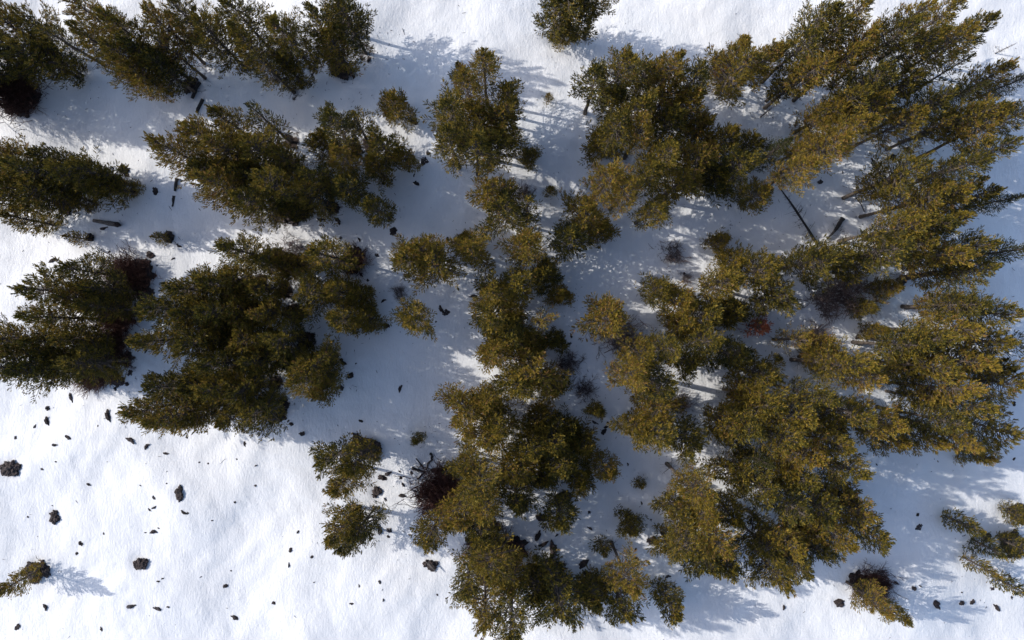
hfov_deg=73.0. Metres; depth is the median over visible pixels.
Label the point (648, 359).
pine tree
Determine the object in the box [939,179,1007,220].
pine tree
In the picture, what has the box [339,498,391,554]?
pine tree
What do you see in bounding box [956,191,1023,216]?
conifer tree
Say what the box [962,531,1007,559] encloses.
pine sapling
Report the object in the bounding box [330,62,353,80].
lava outcrop
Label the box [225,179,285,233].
pine tree
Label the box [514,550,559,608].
young pine
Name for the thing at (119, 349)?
lava outcrop
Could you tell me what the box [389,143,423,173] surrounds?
young pine
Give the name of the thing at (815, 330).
bare shrub
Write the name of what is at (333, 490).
pine tree
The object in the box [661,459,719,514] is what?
pine tree
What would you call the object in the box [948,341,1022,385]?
pine tree
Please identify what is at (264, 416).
pine tree
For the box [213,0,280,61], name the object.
pine tree
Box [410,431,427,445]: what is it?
young pine
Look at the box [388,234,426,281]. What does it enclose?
pine tree
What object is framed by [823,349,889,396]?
pine tree
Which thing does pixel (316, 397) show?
young pine
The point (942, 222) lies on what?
pine tree
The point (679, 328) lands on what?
pine tree
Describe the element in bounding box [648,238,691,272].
bare shrub
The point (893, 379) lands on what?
pine tree
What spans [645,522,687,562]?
young pine
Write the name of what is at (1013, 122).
pine tree
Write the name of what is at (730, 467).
pine tree
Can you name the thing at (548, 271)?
young pine
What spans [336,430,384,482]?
pine tree
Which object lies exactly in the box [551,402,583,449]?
young pine
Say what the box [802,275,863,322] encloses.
bare shrub
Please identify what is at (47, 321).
pine tree
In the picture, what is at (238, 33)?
pine tree
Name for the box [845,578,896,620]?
pine tree
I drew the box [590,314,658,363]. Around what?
bare shrub
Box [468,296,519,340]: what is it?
pine tree
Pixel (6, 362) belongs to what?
pine tree
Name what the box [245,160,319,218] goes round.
pine tree
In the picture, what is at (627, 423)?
pine tree
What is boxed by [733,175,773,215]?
pine tree
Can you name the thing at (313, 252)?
pine tree
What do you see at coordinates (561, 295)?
young pine
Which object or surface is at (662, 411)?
pine tree
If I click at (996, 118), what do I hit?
pine tree
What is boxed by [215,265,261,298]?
pine tree
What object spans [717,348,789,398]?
pine tree
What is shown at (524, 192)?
bare shrub
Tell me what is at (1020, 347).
pine tree
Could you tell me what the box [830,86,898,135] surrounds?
pine tree
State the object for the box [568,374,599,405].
bare shrub
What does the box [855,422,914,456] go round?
pine tree
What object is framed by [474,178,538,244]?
pine tree
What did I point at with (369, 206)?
pine tree
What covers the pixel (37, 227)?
young pine
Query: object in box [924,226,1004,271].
pine tree
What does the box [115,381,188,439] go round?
pine tree
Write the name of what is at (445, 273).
pine tree
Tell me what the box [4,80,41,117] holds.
lava outcrop
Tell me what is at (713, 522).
pine tree
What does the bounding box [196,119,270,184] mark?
pine tree
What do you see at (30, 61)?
pine tree
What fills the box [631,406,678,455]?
pine tree
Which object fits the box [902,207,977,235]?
pine tree
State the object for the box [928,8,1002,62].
pine tree
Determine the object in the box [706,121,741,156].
pine tree
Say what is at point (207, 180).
pine tree
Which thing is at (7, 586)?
young pine
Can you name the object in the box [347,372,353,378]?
lava rock
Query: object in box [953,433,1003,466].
young pine
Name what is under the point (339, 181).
pine tree
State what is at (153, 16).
pine tree
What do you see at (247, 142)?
pine tree
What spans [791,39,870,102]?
pine tree
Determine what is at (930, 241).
pine tree
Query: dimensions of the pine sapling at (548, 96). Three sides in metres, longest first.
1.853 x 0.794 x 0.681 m
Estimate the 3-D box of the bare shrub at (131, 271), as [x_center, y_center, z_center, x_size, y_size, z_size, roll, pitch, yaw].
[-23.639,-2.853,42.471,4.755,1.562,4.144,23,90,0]
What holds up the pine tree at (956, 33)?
on the snow ground
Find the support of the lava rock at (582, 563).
on the snow ground
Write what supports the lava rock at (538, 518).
on the snow ground
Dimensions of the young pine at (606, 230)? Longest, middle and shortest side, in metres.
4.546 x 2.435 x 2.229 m
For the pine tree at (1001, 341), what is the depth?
35.87 m
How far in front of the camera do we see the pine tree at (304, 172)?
38.15 m
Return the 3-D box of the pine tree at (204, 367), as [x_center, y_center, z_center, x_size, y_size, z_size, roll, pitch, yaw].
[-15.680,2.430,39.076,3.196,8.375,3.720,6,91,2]
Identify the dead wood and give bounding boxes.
[411,462,425,477]
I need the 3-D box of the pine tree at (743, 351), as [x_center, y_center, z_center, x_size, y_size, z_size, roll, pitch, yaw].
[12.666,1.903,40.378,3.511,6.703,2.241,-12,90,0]
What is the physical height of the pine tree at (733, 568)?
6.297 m
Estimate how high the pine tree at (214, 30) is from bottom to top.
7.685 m
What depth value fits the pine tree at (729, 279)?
39.04 m
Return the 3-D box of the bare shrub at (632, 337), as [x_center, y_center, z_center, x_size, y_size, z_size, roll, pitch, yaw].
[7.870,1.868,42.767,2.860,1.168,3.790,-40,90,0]
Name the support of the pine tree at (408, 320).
on the snow ground
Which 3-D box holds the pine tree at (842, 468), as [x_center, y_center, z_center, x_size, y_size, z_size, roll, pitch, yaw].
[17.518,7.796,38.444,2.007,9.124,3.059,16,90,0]
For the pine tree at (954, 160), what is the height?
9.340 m
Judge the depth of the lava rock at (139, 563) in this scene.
42.93 m
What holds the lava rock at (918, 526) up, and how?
on the snow ground
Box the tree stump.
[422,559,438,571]
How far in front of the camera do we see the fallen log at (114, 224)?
43.01 m
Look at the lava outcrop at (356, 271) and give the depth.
42.42 m
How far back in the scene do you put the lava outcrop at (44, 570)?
43.19 m
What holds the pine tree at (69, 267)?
on the snow ground
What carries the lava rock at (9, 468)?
on the snow ground
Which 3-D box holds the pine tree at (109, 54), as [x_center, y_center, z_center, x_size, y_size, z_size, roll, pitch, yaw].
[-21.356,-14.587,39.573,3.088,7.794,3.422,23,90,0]
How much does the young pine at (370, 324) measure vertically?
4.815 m
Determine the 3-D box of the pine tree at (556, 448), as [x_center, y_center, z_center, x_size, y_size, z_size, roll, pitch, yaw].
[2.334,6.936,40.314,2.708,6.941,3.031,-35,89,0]
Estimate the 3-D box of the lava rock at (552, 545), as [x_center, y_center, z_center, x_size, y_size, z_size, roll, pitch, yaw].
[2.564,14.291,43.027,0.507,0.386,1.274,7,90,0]
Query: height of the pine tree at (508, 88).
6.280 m
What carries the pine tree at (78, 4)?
on the snow ground
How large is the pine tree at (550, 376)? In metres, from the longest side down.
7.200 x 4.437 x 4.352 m
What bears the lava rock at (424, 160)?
on the snow ground
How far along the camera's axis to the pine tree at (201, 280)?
37.75 m
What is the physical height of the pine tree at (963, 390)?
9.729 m
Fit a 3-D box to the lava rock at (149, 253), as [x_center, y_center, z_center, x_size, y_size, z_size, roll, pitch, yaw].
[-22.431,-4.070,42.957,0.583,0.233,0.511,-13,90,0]
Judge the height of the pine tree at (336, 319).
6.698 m
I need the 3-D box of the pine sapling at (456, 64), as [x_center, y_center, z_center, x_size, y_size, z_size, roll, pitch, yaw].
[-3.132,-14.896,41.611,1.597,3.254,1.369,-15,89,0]
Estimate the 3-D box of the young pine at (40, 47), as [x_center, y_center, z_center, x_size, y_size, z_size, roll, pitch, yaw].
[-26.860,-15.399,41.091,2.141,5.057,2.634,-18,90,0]
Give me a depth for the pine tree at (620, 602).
39.48 m
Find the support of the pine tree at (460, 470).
on the snow ground
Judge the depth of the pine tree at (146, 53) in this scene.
39.51 m
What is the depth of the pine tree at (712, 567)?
38.14 m
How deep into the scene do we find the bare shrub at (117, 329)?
42.29 m
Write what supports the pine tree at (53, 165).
on the snow ground
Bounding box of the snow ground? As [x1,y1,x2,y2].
[0,0,1023,639]
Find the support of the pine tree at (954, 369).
on the snow ground
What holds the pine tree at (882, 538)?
on the snow ground
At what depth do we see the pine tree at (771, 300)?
39.27 m
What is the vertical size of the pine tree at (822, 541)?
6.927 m
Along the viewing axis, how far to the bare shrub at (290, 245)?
42.13 m
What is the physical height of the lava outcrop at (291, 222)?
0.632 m
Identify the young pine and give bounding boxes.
[0,203,59,237]
[0,558,44,598]
[30,38,88,89]
[42,177,102,214]
[82,168,146,212]
[269,248,310,290]
[275,52,316,92]
[275,195,315,222]
[280,338,318,377]
[302,126,335,167]
[307,373,341,408]
[343,278,378,313]
[349,293,391,338]
[360,149,395,191]
[375,87,420,132]
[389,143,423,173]
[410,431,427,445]
[451,228,473,259]
[501,299,527,329]
[513,144,544,172]
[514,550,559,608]
[515,395,554,438]
[516,324,551,360]
[521,458,563,493]
[528,252,564,298]
[537,326,570,357]
[537,366,575,407]
[542,283,575,306]
[551,16,585,52]
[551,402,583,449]
[561,416,602,462]
[562,457,597,500]
[563,564,614,617]
[578,119,625,169]
[580,398,605,422]
[584,208,622,249]
[613,503,648,539]
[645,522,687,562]
[645,575,685,629]
[678,105,722,153]
[693,162,734,209]
[700,226,732,257]
[704,294,752,330]
[711,245,745,274]
[721,34,753,63]
[773,353,783,361]
[795,325,839,360]
[844,295,881,323]
[857,321,891,341]
[861,273,905,305]
[878,598,914,627]
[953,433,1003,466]
[994,530,1023,562]
[997,499,1023,531]
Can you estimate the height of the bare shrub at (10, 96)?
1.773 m
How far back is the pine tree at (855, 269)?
39.36 m
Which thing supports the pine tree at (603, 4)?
on the snow ground
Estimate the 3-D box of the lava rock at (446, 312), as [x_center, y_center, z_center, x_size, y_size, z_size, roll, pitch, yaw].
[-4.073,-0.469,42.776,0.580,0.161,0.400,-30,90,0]
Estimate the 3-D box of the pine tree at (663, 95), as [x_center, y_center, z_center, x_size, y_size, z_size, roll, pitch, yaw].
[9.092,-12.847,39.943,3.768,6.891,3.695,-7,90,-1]
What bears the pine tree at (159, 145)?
on the snow ground
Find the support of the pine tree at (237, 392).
on the snow ground
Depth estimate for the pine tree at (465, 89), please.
37.08 m
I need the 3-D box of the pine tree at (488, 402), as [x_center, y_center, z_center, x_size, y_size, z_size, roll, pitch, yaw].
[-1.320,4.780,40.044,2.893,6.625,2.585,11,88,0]
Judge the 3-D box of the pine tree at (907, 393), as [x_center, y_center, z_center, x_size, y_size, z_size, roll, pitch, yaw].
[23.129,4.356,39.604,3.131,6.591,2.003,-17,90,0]
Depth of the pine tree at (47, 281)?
37.16 m
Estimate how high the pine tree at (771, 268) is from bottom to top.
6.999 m
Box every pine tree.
[0,0,56,73]
[0,26,80,89]
[0,28,26,82]
[0,30,57,83]
[0,62,16,89]
[0,132,51,193]
[0,136,25,192]
[0,149,82,208]
[0,173,39,219]
[0,173,62,219]
[0,311,63,363]
[0,321,34,387]
[0,336,74,403]
[1,345,86,396]
[4,0,74,49]
[6,256,108,324]
[11,172,87,227]
[11,292,104,337]
[16,325,75,354]
[23,141,81,184]
[29,21,105,67]
[30,347,96,388]
[42,145,126,203]
[45,316,118,356]
[46,280,126,314]
[49,324,128,386]
[51,246,115,290]
[57,0,141,54]
[60,151,133,199]
[63,14,132,82]
[70,289,145,323]
[73,267,138,305]
[92,3,175,68]
[95,34,171,91]
[108,52,178,103]
[114,31,193,83]
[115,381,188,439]
[124,316,200,371]
[130,284,215,340]
[137,379,220,436]
[138,45,198,101]
[138,355,207,414]
[139,0,212,64]
[141,130,210,191]
[143,27,212,82]
[158,258,227,322]
[161,0,222,55]
[166,293,232,339]
[171,322,234,370]
[172,111,249,158]
[173,402,230,434]
[175,364,241,407]
[182,361,266,414]
[183,151,237,209]
[183,334,259,386]
[186,9,250,79]
[187,164,258,225]
[187,255,248,303]
[189,280,254,338]
[194,324,245,356]
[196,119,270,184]
[204,102,261,137]
[208,229,276,274]
[212,401,256,436]
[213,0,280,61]
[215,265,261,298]
[220,292,271,331]
[220,359,278,419]
[224,161,273,196]
[224,316,285,373]
[225,15,291,87]
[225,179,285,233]
[227,380,288,443]
[228,120,294,183]
[233,334,289,378]
[236,273,295,311]
[240,288,303,330]
[243,100,292,144]
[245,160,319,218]
[247,242,294,285]
[249,48,295,96]
[252,306,312,364]
[260,5,328,74]
[265,142,307,179]
[274,350,337,401]
[285,169,337,228]
[289,333,349,395]
[291,265,346,328]
[292,0,354,77]
[292,161,336,201]
[300,233,364,281]
[308,432,362,483]
[312,101,371,170]
[315,0,369,40]
[315,25,366,77]
[319,271,358,308]
[319,498,366,549]
[321,0,377,64]
[321,461,376,502]
[322,296,366,336]
[327,142,365,178]
[328,167,374,211]
[330,523,366,559]
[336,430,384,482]
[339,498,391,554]
[341,109,377,147]
[358,191,397,229]
[364,120,409,175]
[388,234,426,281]
[389,295,437,341]
[403,232,451,272]
[404,233,467,295]
[408,506,456,554]
[416,77,479,146]
[427,111,466,178]
[432,379,504,451]
[433,480,498,535]
[442,438,488,487]
[445,119,502,180]
[445,542,486,609]
[446,225,495,272]
[449,449,502,515]
[449,504,505,555]
[451,61,489,114]
[452,568,506,639]
[458,525,521,595]
[460,99,500,139]
[460,414,510,461]
[465,173,517,220]
[466,47,502,103]
[468,268,514,313]
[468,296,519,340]
[468,381,509,424]
[470,484,504,528]
[471,333,520,374]
[473,91,532,157]
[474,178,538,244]
[475,402,531,440]
[477,118,519,178]
[480,356,545,402]
[482,77,525,124]
[483,314,533,358]
[486,578,542,639]
[488,434,540,488]
[492,473,542,521]
[493,223,547,267]
[493,548,530,601]
[496,329,570,406]
[497,262,543,308]
[506,425,557,468]
[510,191,542,229]
[520,544,600,633]
[525,301,560,345]
[531,0,577,46]
[532,408,576,461]
[534,489,581,535]
[539,439,579,483]
[546,217,594,262]
[550,0,583,39]
[558,187,609,236]
[560,0,605,45]
[567,57,613,114]
[570,291,631,342]
[578,0,618,39]
[579,156,633,214]
[588,447,622,484]
[591,82,630,126]
[597,43,649,114]
[597,101,636,158]
[597,569,649,627]
[600,540,650,602]
[602,346,655,395]
[603,173,646,220]
[606,401,658,454]
[609,48,667,113]
[614,84,659,144]
[614,324,658,375]
[620,109,657,161]
[623,383,687,430]
[627,192,672,230]
[631,147,668,206]
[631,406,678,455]
[633,353,678,407]
[634,271,677,311]
[635,327,682,365]
[636,135,680,180]
[640,63,692,130]
[643,46,690,96]
[645,102,693,152]
[648,483,702,535]
[656,156,703,213]
[656,304,704,347]
[658,280,698,325]
[658,407,710,469]
[660,84,707,135]
[660,131,727,200]
[661,346,713,386]
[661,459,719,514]
[662,504,713,566]
[668,58,712,100]
[674,481,721,538]
[676,297,724,339]
[678,532,729,581]
[680,320,726,362]
[688,511,742,561]
[689,539,745,584]
[691,439,761,502]
[693,37,773,109]
[695,262,748,311]
[696,400,746,446]
[698,139,768,210]
[703,334,757,373]
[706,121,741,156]
[712,487,747,531]
[713,402,769,450]
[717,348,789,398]
[719,369,769,417]
[726,128,768,163]
[726,373,789,434]
[726,459,783,514]
[730,506,789,572]
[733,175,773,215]
[733,240,784,295]
[739,38,789,92]
[741,413,811,462]
[741,525,799,599]
[743,267,802,324]
[746,505,809,562]
[752,441,802,483]
[753,148,823,196]
[753,470,814,527]
[756,533,814,584]
[758,380,823,434]
[761,22,826,83]
[763,50,839,109]
[764,58,814,105]
[764,429,831,478]
[767,374,846,413]
[768,321,814,355]
[773,456,822,493]
[773,475,843,535]
[775,233,846,295]
[776,509,846,579]
[777,499,829,546]
[779,122,854,176]
[780,127,824,169]
[784,419,858,464]
[786,8,855,80]
[789,0,848,57]
[789,97,851,139]
[789,334,885,388]
[790,501,862,562]
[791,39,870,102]
[792,82,875,134]
[792,400,851,441]
[797,341,853,380]
[798,238,857,278]
[798,393,881,430]
[801,437,875,491]
[807,56,902,122]
[809,463,864,515]
[812,0,874,45]
[816,103,881,164]
[817,15,885,87]
[819,479,882,535]
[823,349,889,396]
[827,503,896,557]
[829,8,923,86]
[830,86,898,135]
[830,247,887,288]
[837,199,932,249]
[838,225,916,280]
[839,393,914,449]
[841,139,936,203]
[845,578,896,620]
[847,103,931,151]
[849,164,911,206]
[850,314,945,377]
[853,0,938,56]
[855,63,935,120]
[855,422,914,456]
[858,169,955,223]
[859,20,955,81]
[865,83,959,135]
[865,203,966,245]
[866,231,942,270]
[866,337,967,385]
[868,319,965,361]
[868,348,928,393]
[874,367,989,412]
[875,0,968,61]
[875,392,973,440]
[883,173,977,216]
[885,111,957,153]
[885,379,952,416]
[887,19,982,80]
[888,414,954,456]
[889,310,986,349]
[896,242,1004,303]
[896,379,1003,420]
[897,233,982,280]
[897,415,985,454]
[899,97,1012,146]
[899,259,974,298]
[900,151,994,188]
[900,284,995,325]
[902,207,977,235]
[903,51,976,98]
[904,290,977,322]
[915,92,1016,159]
[915,98,986,145]
[917,135,1023,180]
[922,288,1023,335]
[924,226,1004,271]
[925,342,1002,383]
[927,351,1023,408]
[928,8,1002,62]
[935,315,1022,363]
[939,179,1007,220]
[944,395,1023,455]
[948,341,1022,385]
[949,56,1019,106]
[966,328,1023,360]
[971,99,1023,144]
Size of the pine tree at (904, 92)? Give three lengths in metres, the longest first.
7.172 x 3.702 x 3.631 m
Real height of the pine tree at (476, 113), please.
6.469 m
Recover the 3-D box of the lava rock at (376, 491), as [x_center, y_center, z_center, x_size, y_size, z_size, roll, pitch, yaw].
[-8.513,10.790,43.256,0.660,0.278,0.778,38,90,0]
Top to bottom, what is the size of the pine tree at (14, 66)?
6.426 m
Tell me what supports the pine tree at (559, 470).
on the snow ground
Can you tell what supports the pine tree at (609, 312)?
on the snow ground
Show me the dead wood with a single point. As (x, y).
(419, 470)
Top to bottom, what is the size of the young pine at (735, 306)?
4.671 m
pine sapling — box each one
[60,229,91,247]
[149,231,169,246]
[447,60,471,84]
[543,92,554,104]
[543,185,557,196]
[587,533,613,557]
[630,475,646,489]
[940,507,986,539]
[957,173,990,185]
[958,551,1005,579]
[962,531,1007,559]
[985,569,1023,597]
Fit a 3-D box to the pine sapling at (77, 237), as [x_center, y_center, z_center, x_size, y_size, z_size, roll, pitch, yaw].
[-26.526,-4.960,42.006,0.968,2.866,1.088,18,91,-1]
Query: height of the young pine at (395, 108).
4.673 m
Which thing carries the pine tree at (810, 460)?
on the snow ground
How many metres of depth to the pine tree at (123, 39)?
37.90 m
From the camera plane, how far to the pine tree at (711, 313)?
38.70 m
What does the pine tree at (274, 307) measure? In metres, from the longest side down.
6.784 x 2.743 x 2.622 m
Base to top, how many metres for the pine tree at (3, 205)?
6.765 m
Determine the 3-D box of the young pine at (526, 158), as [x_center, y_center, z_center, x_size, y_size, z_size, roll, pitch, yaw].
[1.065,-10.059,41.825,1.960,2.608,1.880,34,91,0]
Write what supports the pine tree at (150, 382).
on the snow ground
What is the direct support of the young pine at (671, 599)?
on the snow ground
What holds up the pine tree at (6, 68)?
on the snow ground
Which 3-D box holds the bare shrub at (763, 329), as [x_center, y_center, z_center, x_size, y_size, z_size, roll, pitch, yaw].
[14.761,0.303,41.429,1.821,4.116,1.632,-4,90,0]
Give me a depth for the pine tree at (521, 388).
38.20 m
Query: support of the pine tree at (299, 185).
on the snow ground
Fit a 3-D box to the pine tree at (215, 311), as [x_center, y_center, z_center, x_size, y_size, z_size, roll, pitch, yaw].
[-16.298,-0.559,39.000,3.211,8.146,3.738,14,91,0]
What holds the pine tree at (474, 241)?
on the snow ground
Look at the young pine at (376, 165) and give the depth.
40.28 m
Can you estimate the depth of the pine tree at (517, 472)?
38.70 m
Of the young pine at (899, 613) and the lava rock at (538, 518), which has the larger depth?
the lava rock at (538, 518)
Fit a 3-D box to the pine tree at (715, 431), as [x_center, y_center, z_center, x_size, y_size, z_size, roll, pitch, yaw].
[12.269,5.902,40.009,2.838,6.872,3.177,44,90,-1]
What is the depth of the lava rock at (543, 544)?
42.93 m
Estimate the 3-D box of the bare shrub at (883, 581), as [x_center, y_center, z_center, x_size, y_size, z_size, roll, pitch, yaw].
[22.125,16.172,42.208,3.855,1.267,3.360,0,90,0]
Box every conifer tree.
[730,440,775,469]
[755,135,793,172]
[918,80,990,113]
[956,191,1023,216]
[958,233,1023,266]
[967,72,1023,101]
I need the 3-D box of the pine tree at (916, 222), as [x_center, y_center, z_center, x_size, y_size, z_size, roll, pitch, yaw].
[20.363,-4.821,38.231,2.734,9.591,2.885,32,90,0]
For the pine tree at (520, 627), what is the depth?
36.90 m
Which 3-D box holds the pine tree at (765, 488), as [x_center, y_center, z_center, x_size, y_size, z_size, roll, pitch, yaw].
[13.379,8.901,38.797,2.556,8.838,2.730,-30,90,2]
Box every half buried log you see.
[174,178,178,190]
[190,81,200,98]
[195,98,203,112]
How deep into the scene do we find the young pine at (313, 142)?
40.01 m
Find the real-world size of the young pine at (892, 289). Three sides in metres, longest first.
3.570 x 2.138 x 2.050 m
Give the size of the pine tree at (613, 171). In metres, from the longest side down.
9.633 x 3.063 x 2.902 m
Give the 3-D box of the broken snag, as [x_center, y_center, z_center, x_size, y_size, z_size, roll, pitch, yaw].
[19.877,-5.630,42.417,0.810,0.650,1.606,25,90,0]
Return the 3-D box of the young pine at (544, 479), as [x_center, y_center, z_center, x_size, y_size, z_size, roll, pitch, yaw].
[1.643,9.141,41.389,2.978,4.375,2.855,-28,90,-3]
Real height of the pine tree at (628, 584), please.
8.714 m
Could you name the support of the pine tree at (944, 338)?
on the snow ground
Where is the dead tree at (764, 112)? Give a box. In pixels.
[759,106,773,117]
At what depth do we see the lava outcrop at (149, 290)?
42.75 m
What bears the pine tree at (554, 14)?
on the snow ground
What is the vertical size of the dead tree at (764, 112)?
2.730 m
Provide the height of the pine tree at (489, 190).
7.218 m
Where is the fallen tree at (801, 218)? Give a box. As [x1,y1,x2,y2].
[779,188,817,244]
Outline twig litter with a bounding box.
[0,5,1016,638]
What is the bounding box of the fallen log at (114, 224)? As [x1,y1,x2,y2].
[92,219,121,226]
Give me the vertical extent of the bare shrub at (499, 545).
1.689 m
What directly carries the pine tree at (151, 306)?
on the snow ground
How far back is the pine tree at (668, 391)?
36.88 m
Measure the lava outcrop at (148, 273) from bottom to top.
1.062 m
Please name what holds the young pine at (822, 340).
on the snow ground
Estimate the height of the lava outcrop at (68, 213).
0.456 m
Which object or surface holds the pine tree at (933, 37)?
on the snow ground
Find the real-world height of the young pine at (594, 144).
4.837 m
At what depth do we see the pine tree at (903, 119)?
36.88 m
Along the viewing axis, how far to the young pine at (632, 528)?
41.89 m
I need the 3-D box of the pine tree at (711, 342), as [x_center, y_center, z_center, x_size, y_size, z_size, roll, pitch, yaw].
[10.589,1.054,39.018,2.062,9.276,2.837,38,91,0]
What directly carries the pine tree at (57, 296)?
on the snow ground
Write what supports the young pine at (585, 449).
on the snow ground
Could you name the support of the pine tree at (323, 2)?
on the snow ground
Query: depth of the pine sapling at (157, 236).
42.00 m
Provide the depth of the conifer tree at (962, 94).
38.40 m
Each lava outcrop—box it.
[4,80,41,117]
[22,560,50,583]
[58,203,73,215]
[102,335,123,364]
[104,373,123,387]
[122,258,152,300]
[136,287,154,303]
[182,76,197,94]
[264,398,287,421]
[280,208,301,225]
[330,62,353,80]
[343,246,363,274]
[352,432,381,459]
[505,535,528,569]
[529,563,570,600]
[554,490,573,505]
[848,570,861,589]
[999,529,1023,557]
[1007,503,1023,525]
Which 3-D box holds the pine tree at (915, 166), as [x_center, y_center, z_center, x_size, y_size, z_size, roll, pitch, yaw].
[20.551,-7.866,38.157,2.520,9.782,3.170,-15,90,0]
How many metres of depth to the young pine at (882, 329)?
41.04 m
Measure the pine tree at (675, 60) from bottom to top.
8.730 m
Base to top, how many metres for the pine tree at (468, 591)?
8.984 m
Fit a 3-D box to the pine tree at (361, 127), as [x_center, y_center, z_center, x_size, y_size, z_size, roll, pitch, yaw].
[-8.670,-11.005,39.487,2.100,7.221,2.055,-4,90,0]
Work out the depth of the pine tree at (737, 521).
39.32 m
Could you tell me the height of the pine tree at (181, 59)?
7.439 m
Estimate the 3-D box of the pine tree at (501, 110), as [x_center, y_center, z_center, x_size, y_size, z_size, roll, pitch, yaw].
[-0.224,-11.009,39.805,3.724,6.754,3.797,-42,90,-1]
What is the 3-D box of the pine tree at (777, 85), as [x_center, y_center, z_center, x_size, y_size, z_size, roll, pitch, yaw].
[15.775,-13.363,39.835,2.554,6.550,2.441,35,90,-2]
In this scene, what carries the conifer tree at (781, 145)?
on the snow ground
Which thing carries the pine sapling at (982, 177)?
on the snow ground
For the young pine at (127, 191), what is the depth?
41.55 m
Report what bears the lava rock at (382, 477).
on the snow ground
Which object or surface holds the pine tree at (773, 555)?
on the snow ground
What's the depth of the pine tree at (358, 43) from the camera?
38.57 m
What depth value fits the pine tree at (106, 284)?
39.45 m
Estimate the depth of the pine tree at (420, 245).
37.48 m
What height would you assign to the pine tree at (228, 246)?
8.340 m
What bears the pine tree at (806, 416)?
on the snow ground
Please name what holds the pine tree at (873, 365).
on the snow ground
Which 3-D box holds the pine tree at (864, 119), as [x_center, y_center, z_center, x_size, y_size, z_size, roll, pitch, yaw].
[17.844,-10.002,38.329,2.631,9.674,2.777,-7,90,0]
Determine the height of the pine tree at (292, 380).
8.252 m
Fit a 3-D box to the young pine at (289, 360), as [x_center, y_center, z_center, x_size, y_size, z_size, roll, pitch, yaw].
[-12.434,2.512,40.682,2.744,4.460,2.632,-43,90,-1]
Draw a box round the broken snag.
[826,217,844,240]
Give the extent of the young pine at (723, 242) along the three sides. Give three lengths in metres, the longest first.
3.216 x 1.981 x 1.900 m
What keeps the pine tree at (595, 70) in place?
on the snow ground
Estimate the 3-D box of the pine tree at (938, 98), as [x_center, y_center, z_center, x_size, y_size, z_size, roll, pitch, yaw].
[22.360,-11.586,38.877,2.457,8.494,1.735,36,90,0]
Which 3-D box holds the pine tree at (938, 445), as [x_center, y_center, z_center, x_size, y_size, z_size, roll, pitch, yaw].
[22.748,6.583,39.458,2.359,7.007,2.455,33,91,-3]
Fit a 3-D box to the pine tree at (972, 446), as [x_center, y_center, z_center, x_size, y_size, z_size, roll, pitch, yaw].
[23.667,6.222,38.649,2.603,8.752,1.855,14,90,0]
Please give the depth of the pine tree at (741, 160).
38.68 m
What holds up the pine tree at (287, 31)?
on the snow ground
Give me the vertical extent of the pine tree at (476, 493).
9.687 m
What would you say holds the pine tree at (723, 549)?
on the snow ground
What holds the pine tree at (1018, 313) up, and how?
on the snow ground
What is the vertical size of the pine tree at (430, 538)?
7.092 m
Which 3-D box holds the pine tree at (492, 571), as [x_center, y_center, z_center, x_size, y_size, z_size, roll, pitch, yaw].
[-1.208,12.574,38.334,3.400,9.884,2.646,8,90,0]
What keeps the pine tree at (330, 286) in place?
on the snow ground
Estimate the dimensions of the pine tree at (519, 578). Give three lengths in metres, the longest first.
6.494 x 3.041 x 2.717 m
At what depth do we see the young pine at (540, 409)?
40.73 m
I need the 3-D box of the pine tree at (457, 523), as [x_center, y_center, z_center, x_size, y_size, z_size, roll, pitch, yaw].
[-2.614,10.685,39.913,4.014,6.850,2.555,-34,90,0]
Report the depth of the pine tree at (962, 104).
39.51 m
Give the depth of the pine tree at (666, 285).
40.35 m
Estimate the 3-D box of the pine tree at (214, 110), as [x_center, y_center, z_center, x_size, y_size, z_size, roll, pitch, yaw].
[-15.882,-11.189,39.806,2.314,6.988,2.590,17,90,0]
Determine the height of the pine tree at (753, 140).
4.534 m
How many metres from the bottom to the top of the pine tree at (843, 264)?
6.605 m
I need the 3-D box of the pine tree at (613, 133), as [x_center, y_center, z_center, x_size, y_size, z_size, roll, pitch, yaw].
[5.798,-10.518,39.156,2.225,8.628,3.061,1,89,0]
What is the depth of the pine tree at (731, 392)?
40.16 m
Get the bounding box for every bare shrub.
[0,60,54,133]
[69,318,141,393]
[71,377,104,399]
[88,295,139,346]
[90,239,161,305]
[271,227,305,269]
[332,239,374,280]
[388,283,414,301]
[392,456,467,535]
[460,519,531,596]
[516,178,536,201]
[550,348,585,383]
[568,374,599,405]
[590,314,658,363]
[609,320,657,366]
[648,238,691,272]
[672,389,697,419]
[680,271,693,286]
[704,292,752,332]
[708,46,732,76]
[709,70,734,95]
[737,312,773,337]
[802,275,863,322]
[803,318,841,345]
[818,258,885,325]
[843,558,908,612]
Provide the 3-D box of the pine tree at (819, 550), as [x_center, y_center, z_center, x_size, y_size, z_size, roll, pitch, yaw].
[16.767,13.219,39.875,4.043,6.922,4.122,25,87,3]
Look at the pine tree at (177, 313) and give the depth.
37.22 m
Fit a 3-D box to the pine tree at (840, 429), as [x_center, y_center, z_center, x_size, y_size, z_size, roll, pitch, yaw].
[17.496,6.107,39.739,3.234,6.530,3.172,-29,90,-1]
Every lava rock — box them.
[0,459,20,476]
[44,416,48,425]
[49,510,60,524]
[86,233,93,240]
[104,409,110,421]
[125,437,133,443]
[126,604,135,608]
[133,558,148,569]
[146,251,154,257]
[152,187,157,194]
[163,230,174,242]
[174,484,183,502]
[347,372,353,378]
[371,486,382,497]
[378,475,387,480]
[390,227,396,235]
[421,157,428,164]
[442,309,449,315]
[535,514,544,521]
[535,530,540,540]
[538,541,548,546]
[549,539,556,557]
[579,559,588,568]
[647,535,658,544]
[833,599,844,607]
[915,524,922,529]
[933,600,940,609]

